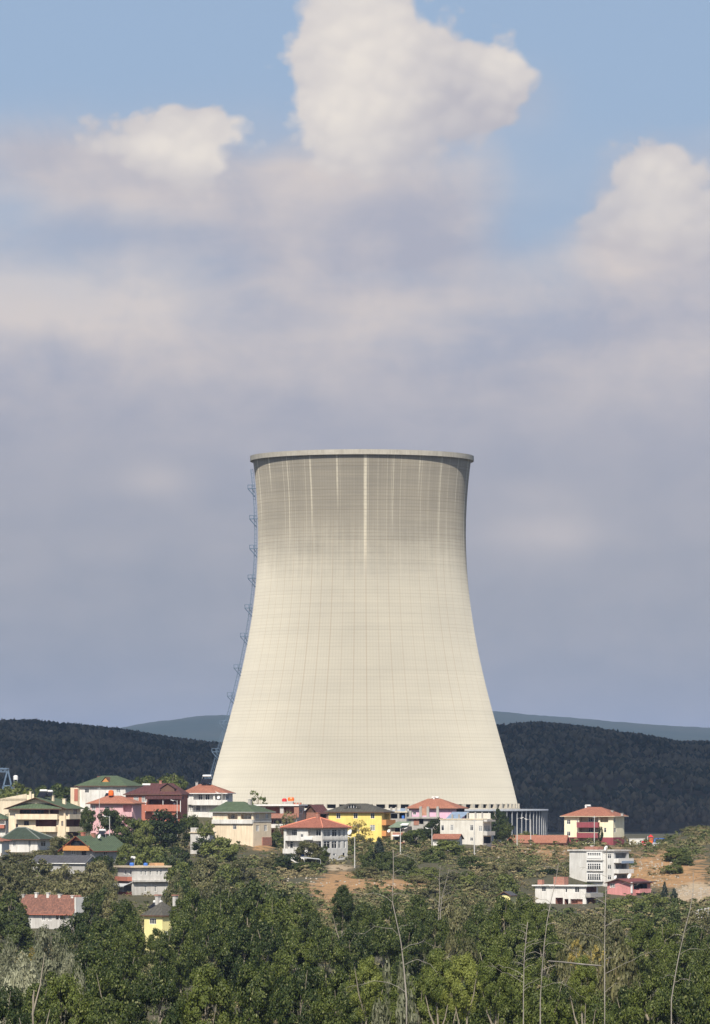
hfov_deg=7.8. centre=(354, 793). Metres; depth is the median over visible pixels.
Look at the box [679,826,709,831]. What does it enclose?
broadleaf tree
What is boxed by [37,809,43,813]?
window
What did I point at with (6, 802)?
house
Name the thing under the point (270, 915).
broadleaf tree
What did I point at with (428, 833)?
broadleaf tree
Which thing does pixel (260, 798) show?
sapling
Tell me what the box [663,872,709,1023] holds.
bare tree
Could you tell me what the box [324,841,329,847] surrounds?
window
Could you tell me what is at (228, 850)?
broadleaf tree
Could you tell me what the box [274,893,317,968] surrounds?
broadleaf tree
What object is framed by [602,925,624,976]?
bush
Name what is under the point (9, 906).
broadleaf tree
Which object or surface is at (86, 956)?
broadleaf tree
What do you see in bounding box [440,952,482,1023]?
broadleaf tree
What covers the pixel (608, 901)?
broadleaf tree
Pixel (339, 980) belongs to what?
broadleaf tree
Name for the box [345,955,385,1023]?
broadleaf tree
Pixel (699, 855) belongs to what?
dry weeds
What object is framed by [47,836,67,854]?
broadleaf tree
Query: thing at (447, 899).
bush
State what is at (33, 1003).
sapling
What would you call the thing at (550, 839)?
storehouse
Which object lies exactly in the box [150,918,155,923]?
window
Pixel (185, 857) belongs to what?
broadleaf tree
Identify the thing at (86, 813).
broadleaf tree
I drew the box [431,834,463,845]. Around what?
shed
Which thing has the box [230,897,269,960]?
broadleaf tree
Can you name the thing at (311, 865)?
bush
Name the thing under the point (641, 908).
broadleaf tree
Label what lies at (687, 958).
broadleaf tree
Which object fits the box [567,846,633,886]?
apartment house
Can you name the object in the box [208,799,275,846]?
villa
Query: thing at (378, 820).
apartment house
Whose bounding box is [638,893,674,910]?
broadleaf tree
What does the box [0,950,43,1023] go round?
willow
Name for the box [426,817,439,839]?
broadleaf tree
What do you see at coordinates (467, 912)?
bush
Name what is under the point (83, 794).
apartment house
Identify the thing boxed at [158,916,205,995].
broadleaf tree
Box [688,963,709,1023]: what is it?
broadleaf tree
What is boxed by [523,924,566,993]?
broadleaf tree
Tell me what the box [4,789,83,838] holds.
villa
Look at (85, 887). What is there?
broadleaf tree
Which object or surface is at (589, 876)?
window
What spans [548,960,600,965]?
fallen branch
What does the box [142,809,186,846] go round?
broadleaf tree
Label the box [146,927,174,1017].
broadleaf tree
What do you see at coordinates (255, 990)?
broadleaf tree
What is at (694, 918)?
bush
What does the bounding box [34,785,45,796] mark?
broadleaf tree
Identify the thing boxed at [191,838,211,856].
broadleaf tree
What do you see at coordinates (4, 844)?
house
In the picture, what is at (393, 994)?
broadleaf tree
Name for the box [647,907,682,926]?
broadleaf tree
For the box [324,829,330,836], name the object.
window
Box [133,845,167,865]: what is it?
broadleaf tree
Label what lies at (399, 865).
bush
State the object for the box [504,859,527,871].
bush
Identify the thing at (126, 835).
broadleaf tree
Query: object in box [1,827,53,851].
bungalow
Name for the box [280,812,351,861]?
apartment house
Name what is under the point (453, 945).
bush
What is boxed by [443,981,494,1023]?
broadleaf tree
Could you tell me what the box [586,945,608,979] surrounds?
reed clump
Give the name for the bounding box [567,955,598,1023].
broadleaf tree
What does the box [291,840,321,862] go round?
broadleaf tree
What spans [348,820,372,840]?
sapling
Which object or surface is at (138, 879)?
terraced house
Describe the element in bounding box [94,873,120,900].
broadleaf tree
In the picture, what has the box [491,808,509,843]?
broadleaf tree
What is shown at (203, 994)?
broadleaf tree
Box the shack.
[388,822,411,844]
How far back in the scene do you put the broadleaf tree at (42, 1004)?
443.70 m
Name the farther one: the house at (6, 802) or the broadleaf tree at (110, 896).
the house at (6, 802)
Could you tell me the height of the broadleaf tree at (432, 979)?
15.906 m
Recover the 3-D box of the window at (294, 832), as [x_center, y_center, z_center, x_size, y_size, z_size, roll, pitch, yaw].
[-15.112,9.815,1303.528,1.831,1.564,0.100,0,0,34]
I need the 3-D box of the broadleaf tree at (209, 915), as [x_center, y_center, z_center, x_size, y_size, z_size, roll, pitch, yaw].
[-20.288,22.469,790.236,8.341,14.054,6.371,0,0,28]
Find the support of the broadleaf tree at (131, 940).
on the ground
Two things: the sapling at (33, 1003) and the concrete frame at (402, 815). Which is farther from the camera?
the concrete frame at (402, 815)
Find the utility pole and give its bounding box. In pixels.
[474,819,474,854]
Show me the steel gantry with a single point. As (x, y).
(4, 785)
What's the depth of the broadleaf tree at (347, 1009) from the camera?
449.68 m
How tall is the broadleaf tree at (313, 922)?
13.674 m
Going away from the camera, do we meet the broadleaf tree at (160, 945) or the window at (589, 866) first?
the broadleaf tree at (160, 945)
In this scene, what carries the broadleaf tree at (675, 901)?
on the ground
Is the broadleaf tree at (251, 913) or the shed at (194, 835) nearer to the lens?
the broadleaf tree at (251, 913)
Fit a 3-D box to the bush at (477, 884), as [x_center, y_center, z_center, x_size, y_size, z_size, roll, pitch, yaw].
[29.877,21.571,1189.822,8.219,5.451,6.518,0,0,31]
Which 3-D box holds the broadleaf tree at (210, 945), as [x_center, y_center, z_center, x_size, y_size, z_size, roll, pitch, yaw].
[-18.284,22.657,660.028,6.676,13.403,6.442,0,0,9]
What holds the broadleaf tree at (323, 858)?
on the ground
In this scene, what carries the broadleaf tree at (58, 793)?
on the ground
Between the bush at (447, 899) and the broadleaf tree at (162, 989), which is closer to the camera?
the broadleaf tree at (162, 989)
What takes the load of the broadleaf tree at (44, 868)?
on the ground
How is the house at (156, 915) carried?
on the ground
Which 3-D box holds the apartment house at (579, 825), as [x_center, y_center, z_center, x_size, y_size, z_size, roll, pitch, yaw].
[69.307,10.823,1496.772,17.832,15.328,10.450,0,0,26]
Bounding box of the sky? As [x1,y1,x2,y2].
[0,0,709,727]
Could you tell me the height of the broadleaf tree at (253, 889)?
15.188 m
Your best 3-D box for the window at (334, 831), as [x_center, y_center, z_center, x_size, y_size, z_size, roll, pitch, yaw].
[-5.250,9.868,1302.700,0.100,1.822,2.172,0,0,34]
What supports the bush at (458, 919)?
on the ground
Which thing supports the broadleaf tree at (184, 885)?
on the ground
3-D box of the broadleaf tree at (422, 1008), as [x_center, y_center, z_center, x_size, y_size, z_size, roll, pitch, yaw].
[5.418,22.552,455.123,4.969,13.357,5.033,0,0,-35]
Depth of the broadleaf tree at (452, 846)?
1317.46 m
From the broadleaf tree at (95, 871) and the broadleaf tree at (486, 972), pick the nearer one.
the broadleaf tree at (486, 972)
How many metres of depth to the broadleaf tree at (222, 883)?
1109.43 m
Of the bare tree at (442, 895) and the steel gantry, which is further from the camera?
the steel gantry
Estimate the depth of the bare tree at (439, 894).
900.00 m
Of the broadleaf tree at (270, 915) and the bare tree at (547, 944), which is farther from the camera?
the broadleaf tree at (270, 915)
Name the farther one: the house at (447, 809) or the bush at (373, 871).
the house at (447, 809)
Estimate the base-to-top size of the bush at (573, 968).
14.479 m
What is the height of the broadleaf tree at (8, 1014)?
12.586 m
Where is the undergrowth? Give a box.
[0,927,707,1023]
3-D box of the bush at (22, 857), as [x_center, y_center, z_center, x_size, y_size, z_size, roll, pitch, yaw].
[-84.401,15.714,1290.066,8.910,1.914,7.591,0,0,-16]
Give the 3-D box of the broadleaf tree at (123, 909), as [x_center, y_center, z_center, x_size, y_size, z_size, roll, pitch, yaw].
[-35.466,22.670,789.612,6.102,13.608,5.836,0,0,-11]
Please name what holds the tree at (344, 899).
on the ground
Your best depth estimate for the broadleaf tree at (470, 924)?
788.95 m
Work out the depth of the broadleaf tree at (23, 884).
1118.63 m
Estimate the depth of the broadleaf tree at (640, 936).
718.91 m
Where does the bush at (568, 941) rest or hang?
on the ground
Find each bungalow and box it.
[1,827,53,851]
[605,873,656,895]
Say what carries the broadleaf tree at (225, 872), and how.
on the ground
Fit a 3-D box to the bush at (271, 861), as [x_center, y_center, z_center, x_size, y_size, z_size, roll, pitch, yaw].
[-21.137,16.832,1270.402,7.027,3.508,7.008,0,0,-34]
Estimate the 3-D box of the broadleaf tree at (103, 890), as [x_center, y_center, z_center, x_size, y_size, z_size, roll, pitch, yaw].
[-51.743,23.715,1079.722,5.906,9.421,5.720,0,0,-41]
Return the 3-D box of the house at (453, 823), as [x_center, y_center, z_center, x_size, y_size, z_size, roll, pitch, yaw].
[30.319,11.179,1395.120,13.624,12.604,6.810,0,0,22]
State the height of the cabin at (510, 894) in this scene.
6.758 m
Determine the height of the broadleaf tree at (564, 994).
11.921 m
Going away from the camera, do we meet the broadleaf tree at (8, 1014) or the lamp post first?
the broadleaf tree at (8, 1014)
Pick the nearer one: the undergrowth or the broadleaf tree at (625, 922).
the undergrowth
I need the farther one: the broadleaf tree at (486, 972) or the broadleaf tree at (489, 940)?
the broadleaf tree at (489, 940)
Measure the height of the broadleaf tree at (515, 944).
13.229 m
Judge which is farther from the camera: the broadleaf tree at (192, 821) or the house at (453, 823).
the house at (453, 823)
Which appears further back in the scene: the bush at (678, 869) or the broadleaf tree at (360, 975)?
the bush at (678, 869)
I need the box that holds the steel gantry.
[0,768,12,788]
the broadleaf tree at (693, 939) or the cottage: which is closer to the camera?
the broadleaf tree at (693, 939)
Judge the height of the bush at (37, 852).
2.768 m
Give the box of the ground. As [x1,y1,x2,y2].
[0,812,709,1023]
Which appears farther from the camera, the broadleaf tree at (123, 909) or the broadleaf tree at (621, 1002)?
the broadleaf tree at (123, 909)
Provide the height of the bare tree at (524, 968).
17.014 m
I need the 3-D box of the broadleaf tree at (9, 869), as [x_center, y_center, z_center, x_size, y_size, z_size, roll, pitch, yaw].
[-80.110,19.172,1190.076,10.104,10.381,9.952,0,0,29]
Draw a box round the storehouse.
[507,835,569,844]
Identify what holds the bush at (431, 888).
on the ground
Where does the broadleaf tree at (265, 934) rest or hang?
on the ground
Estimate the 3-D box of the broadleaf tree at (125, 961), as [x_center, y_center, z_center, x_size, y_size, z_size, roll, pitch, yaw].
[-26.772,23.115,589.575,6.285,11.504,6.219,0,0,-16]
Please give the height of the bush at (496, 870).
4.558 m
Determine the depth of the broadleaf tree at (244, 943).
658.60 m
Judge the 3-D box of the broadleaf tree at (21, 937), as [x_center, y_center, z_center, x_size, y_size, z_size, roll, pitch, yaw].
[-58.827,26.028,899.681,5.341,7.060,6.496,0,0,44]
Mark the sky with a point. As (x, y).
(232, 231)
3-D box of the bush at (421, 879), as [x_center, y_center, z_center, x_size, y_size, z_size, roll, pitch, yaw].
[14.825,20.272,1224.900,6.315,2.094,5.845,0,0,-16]
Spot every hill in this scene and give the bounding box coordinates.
[0,718,709,832]
[122,711,709,741]
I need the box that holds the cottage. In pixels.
[21,892,86,929]
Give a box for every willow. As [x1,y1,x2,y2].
[0,934,23,992]
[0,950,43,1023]
[31,923,69,1003]
[59,948,85,1023]
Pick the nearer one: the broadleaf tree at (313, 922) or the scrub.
the broadleaf tree at (313, 922)
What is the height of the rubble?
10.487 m
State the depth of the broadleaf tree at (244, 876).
1228.14 m
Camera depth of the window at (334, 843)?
1302.87 m
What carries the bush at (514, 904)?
on the ground
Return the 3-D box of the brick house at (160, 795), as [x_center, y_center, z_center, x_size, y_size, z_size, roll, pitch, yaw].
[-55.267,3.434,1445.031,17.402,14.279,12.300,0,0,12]
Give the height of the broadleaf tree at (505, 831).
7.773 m
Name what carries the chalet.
on the ground
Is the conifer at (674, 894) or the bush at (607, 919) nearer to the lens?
the bush at (607, 919)
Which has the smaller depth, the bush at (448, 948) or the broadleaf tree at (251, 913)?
the bush at (448, 948)
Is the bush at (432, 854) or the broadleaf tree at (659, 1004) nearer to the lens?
the broadleaf tree at (659, 1004)
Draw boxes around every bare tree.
[339,851,456,1023]
[427,865,450,918]
[439,871,455,918]
[484,922,546,1023]
[521,863,584,1023]
[565,847,659,1023]
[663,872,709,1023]
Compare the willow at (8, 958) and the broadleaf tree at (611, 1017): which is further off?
the willow at (8, 958)
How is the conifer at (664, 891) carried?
on the ground
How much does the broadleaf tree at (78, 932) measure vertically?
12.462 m
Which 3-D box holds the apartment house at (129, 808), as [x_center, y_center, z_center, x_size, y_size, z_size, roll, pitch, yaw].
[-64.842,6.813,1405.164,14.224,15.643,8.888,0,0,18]
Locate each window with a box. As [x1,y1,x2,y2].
[23,809,29,813]
[31,809,36,813]
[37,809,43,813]
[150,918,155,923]
[274,819,293,823]
[292,830,296,835]
[316,830,320,835]
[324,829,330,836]
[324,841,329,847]
[332,829,336,836]
[332,841,336,847]
[484,825,489,830]
[587,853,600,858]
[587,864,600,868]
[587,874,600,879]
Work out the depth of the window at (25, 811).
1375.43 m
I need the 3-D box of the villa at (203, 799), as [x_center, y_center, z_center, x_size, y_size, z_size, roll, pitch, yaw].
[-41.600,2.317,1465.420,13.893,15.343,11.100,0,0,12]
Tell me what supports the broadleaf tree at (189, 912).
on the ground
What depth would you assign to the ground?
1278.06 m
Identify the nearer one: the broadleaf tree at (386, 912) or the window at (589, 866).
the broadleaf tree at (386, 912)
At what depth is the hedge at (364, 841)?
1359.47 m
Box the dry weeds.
[15,816,709,914]
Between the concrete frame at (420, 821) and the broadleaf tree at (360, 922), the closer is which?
the broadleaf tree at (360, 922)
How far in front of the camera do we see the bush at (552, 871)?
1289.00 m
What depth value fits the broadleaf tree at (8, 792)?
1543.85 m
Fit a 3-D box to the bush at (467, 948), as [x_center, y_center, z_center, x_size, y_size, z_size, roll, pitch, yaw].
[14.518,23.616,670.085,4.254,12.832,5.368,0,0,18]
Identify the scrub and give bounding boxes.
[0,813,709,936]
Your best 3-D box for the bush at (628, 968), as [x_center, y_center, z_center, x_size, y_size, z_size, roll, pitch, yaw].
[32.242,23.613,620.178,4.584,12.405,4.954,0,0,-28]
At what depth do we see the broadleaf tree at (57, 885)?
1108.53 m
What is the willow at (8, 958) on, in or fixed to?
on the ground
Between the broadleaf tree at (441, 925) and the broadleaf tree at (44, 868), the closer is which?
the broadleaf tree at (441, 925)
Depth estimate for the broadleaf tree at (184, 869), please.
1178.57 m
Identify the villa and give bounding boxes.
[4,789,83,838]
[185,775,235,817]
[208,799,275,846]
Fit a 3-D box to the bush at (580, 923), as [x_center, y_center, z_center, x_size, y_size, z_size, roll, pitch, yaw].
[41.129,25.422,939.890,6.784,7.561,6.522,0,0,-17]
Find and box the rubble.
[287,848,708,896]
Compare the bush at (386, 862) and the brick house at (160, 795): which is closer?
the bush at (386, 862)
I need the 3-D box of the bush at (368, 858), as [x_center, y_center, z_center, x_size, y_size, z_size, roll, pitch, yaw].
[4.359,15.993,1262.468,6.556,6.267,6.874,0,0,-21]
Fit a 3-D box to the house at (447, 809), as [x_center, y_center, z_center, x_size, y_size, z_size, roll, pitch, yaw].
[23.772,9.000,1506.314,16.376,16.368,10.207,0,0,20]
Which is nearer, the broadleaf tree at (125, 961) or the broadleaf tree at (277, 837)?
the broadleaf tree at (125, 961)
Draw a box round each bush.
[0,853,30,860]
[28,850,52,858]
[152,856,172,879]
[258,855,281,867]
[270,853,299,871]
[293,862,327,870]
[350,867,384,877]
[358,847,381,867]
[371,958,419,1023]
[377,851,398,870]
[390,856,417,875]
[406,875,429,883]
[409,867,440,880]
[416,848,448,862]
[418,880,451,899]
[428,871,466,888]
[430,931,455,961]
[431,936,463,1012]
[432,892,455,934]
[445,909,465,957]
[446,893,484,939]
[452,871,487,888]
[457,856,488,868]
[459,927,479,971]
[471,876,500,896]
[479,845,491,852]
[480,863,508,879]
[493,873,518,892]
[493,898,515,909]
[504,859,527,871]
[538,869,563,873]
[547,923,572,965]
[555,929,584,1008]
[558,961,586,1008]
[568,913,599,949]
[572,925,607,974]
[585,937,611,1007]
[590,908,622,947]
[593,953,627,1015]
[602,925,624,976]
[605,940,641,1000]
[658,863,683,873]
[660,847,692,861]
[673,856,694,865]
[680,908,709,938]
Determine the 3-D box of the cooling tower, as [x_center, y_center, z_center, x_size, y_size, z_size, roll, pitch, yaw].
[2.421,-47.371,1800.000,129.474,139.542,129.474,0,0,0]
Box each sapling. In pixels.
[19,948,49,1023]
[195,820,217,845]
[250,790,266,803]
[273,820,283,837]
[281,810,296,824]
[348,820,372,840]
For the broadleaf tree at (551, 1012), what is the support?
on the ground
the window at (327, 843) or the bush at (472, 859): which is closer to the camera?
the bush at (472, 859)
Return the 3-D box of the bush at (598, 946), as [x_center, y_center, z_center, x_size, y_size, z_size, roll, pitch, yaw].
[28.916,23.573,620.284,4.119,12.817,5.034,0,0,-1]
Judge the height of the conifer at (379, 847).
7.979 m
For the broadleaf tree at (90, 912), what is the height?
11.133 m
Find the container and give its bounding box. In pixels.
[629,838,646,844]
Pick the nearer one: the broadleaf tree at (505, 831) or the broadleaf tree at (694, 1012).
the broadleaf tree at (694, 1012)
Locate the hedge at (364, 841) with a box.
[348,834,371,849]
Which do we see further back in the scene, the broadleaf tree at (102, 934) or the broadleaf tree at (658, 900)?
the broadleaf tree at (658, 900)
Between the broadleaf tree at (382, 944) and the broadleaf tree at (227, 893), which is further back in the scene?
the broadleaf tree at (227, 893)
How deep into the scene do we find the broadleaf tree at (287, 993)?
479.26 m
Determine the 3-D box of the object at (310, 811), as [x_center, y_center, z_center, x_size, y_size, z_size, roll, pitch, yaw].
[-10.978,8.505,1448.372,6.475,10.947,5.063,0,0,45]
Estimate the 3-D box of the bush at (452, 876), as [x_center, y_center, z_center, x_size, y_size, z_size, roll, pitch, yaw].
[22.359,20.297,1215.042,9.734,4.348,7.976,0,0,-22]
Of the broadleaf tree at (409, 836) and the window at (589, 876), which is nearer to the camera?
the window at (589, 876)
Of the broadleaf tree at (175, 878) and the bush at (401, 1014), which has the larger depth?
the broadleaf tree at (175, 878)
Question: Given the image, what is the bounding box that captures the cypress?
[598,826,602,841]
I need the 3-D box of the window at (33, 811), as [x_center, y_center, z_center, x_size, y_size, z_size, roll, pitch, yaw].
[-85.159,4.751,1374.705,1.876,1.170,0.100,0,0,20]
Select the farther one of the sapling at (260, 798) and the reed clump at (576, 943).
the sapling at (260, 798)
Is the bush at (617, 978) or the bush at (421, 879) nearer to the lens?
the bush at (617, 978)
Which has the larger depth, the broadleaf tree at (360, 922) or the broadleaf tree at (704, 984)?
the broadleaf tree at (360, 922)
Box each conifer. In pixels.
[374,836,384,863]
[661,881,668,898]
[670,888,677,901]
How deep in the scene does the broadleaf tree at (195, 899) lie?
849.60 m
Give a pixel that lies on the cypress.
(600, 837)
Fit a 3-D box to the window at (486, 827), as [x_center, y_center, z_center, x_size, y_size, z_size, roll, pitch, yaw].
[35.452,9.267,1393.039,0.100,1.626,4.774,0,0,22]
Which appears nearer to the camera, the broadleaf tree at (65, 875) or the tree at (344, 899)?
the tree at (344, 899)
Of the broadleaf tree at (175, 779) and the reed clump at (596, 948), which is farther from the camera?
the broadleaf tree at (175, 779)
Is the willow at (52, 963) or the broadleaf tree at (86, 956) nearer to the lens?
the broadleaf tree at (86, 956)
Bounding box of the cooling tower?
[204,449,547,841]
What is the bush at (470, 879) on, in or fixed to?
on the ground
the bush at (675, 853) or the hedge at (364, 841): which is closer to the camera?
the bush at (675, 853)
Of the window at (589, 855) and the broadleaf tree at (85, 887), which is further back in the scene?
the window at (589, 855)
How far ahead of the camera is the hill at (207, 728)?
14871.93 m
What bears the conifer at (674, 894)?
on the ground
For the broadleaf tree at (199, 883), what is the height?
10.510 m
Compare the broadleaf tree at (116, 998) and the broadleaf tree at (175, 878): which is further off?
the broadleaf tree at (175, 878)
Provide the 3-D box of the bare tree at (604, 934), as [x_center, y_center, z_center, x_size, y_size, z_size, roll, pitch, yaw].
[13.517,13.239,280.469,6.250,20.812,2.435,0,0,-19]
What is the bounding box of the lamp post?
[348,836,354,867]
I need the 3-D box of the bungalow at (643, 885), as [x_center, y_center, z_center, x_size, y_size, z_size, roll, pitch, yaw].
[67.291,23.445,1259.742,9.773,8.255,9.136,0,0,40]
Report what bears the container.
on the ground
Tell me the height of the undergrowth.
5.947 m
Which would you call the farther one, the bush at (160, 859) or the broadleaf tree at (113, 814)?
the broadleaf tree at (113, 814)
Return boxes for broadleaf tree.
[0,781,33,798]
[0,855,27,894]
[0,874,39,904]
[0,890,29,939]
[0,984,31,1023]
[1,924,35,961]
[2,906,30,947]
[14,982,61,1023]
[22,858,60,887]
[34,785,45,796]
[38,862,81,893]
[39,878,73,894]
[39,970,89,1023]
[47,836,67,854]
[48,782,70,802]
[52,912,91,964]
[72,942,110,1001]
[73,880,99,905]
[77,918,121,977]
[79,806,95,835]
[79,860,116,888]
[80,968,134,1023]
[81,890,103,928]
[92,855,117,874]
[93,885,116,910]
[94,807,121,836]
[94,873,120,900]
[99,889,120,929]
[100,946,147,1019]
[109,898,142,947]
[111,917,151,979]
[113,815,145,846]
[115,843,141,864]
[130,961,187,1023]
[133,775,155,783]
[133,818,155,848]
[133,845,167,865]
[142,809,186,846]
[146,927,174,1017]
[154,773,188,789]
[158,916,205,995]
[162,843,195,870]
[162,860,191,896]
[164,870,185,899]
[165,878,195,908]
[165,885,184,909]
[168,898,197,954]
[175,962,237,1023]
[179,813,202,847]
[179,887,211,950]
[187,919,236,1019]
[188,872,216,898]
[189,857,218,885]
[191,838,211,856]
[192,896,239,968]
[199,837,240,860]
[200,875,238,901]
[206,888,242,929]
[212,863,245,890]
[214,923,264,1006]
[230,855,257,881]
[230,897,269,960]
[231,958,279,1023]
[234,878,289,916]
[245,919,290,999]
[249,895,294,971]
[265,927,319,1011]
[267,964,336,1023]
[271,832,283,847]
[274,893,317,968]
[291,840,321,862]
[297,908,333,965]
[301,926,353,1005]
[309,968,357,1023]
[316,845,329,862]
[330,926,373,988]
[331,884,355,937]
[334,984,386,1023]
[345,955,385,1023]
[346,902,378,956]
[357,920,408,984]
[367,972,399,1023]
[370,896,408,960]
[387,919,429,985]
[389,975,450,1023]
[401,828,427,849]
[404,894,434,955]
[418,909,450,956]
[418,947,456,1023]
[422,824,433,839]
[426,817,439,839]
[428,839,468,854]
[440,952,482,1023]
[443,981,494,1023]
[454,901,500,960]
[471,944,514,1023]
[473,920,515,985]
[474,975,525,1023]
[485,894,525,955]
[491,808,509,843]
[493,963,544,1023]
[499,821,514,845]
[502,917,538,974]
[507,894,539,954]
[522,978,575,1023]
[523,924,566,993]
[524,902,555,972]
[535,981,578,1023]
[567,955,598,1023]
[575,988,622,1023]
[596,898,629,911]
[607,984,651,1023]
[608,909,635,928]
[610,894,640,910]
[620,973,673,1023]
[623,916,664,985]
[625,902,657,922]
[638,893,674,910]
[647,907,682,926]
[647,921,681,981]
[657,966,706,1023]
[661,945,703,1022]
[666,895,690,912]
[676,922,708,982]
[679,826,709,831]
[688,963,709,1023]
[694,934,709,969]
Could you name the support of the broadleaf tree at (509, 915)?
on the ground
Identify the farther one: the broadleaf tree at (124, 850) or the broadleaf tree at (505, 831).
the broadleaf tree at (505, 831)
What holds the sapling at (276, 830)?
on the ground
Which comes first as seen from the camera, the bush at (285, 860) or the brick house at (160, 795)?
the bush at (285, 860)
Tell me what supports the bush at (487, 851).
on the ground
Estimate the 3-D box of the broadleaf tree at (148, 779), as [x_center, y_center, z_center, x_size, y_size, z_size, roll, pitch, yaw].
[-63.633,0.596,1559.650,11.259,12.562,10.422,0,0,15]
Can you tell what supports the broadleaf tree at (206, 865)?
on the ground
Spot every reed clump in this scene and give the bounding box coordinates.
[567,938,586,985]
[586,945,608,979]
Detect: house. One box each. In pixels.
[0,791,33,815]
[0,813,8,836]
[0,838,11,856]
[71,776,141,811]
[86,790,145,833]
[113,856,171,894]
[123,780,190,821]
[140,894,178,950]
[253,797,307,835]
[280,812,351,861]
[324,803,395,841]
[407,797,468,818]
[439,812,495,846]
[532,877,602,903]
[560,805,628,844]
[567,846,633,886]
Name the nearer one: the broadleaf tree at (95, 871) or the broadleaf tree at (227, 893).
the broadleaf tree at (227, 893)
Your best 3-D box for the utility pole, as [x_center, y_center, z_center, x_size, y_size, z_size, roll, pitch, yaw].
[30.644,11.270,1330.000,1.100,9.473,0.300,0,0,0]
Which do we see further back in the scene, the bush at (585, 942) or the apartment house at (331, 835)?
the apartment house at (331, 835)
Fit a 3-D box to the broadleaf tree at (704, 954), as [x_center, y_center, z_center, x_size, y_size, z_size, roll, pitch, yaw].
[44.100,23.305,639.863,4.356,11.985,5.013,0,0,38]
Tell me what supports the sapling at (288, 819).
on the ground
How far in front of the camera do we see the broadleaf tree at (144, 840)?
1329.15 m
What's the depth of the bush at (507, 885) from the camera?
1208.99 m
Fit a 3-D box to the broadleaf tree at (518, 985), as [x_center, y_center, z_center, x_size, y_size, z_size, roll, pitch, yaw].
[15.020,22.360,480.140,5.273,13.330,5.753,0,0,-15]
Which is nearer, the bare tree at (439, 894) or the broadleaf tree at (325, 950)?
the broadleaf tree at (325, 950)
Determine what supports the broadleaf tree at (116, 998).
on the ground
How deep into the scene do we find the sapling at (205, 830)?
1339.20 m
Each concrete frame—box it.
[390,807,412,825]
[407,806,442,840]
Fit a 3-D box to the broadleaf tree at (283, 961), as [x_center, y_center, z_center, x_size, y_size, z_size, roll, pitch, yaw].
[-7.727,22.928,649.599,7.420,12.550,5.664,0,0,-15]
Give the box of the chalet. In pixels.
[58,829,125,862]
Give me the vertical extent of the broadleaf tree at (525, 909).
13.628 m
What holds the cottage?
on the ground
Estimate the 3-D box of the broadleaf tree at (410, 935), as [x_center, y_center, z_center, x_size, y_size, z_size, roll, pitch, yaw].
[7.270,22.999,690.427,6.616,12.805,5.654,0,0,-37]
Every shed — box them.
[189,828,215,853]
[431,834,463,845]
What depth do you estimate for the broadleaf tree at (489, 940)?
699.03 m
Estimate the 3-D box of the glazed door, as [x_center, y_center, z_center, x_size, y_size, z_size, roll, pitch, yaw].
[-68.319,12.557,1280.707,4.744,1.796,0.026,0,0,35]
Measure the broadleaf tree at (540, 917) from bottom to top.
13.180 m
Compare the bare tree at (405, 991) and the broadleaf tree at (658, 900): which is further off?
the broadleaf tree at (658, 900)
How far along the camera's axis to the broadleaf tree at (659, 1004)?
459.15 m
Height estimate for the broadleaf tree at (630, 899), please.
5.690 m
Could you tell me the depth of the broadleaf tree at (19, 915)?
973.89 m
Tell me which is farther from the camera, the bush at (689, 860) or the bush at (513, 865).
the bush at (689, 860)
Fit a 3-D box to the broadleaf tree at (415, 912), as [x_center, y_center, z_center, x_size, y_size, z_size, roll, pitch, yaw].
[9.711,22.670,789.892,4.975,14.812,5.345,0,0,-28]
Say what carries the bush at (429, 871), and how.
on the ground
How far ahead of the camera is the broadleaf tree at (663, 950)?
699.20 m
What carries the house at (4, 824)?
on the ground
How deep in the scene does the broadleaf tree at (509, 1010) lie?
464.58 m
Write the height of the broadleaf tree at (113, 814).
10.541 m
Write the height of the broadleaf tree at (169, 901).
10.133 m
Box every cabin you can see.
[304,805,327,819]
[497,891,517,905]
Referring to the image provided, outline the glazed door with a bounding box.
[71,841,85,845]
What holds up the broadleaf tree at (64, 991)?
on the ground
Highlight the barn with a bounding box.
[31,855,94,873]
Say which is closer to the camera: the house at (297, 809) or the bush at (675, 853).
the bush at (675, 853)
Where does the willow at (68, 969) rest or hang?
on the ground
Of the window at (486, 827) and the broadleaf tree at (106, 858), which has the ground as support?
the broadleaf tree at (106, 858)
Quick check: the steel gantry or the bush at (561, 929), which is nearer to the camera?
the bush at (561, 929)
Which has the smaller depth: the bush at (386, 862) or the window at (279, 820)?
the bush at (386, 862)
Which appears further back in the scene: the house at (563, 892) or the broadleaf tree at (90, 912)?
the house at (563, 892)

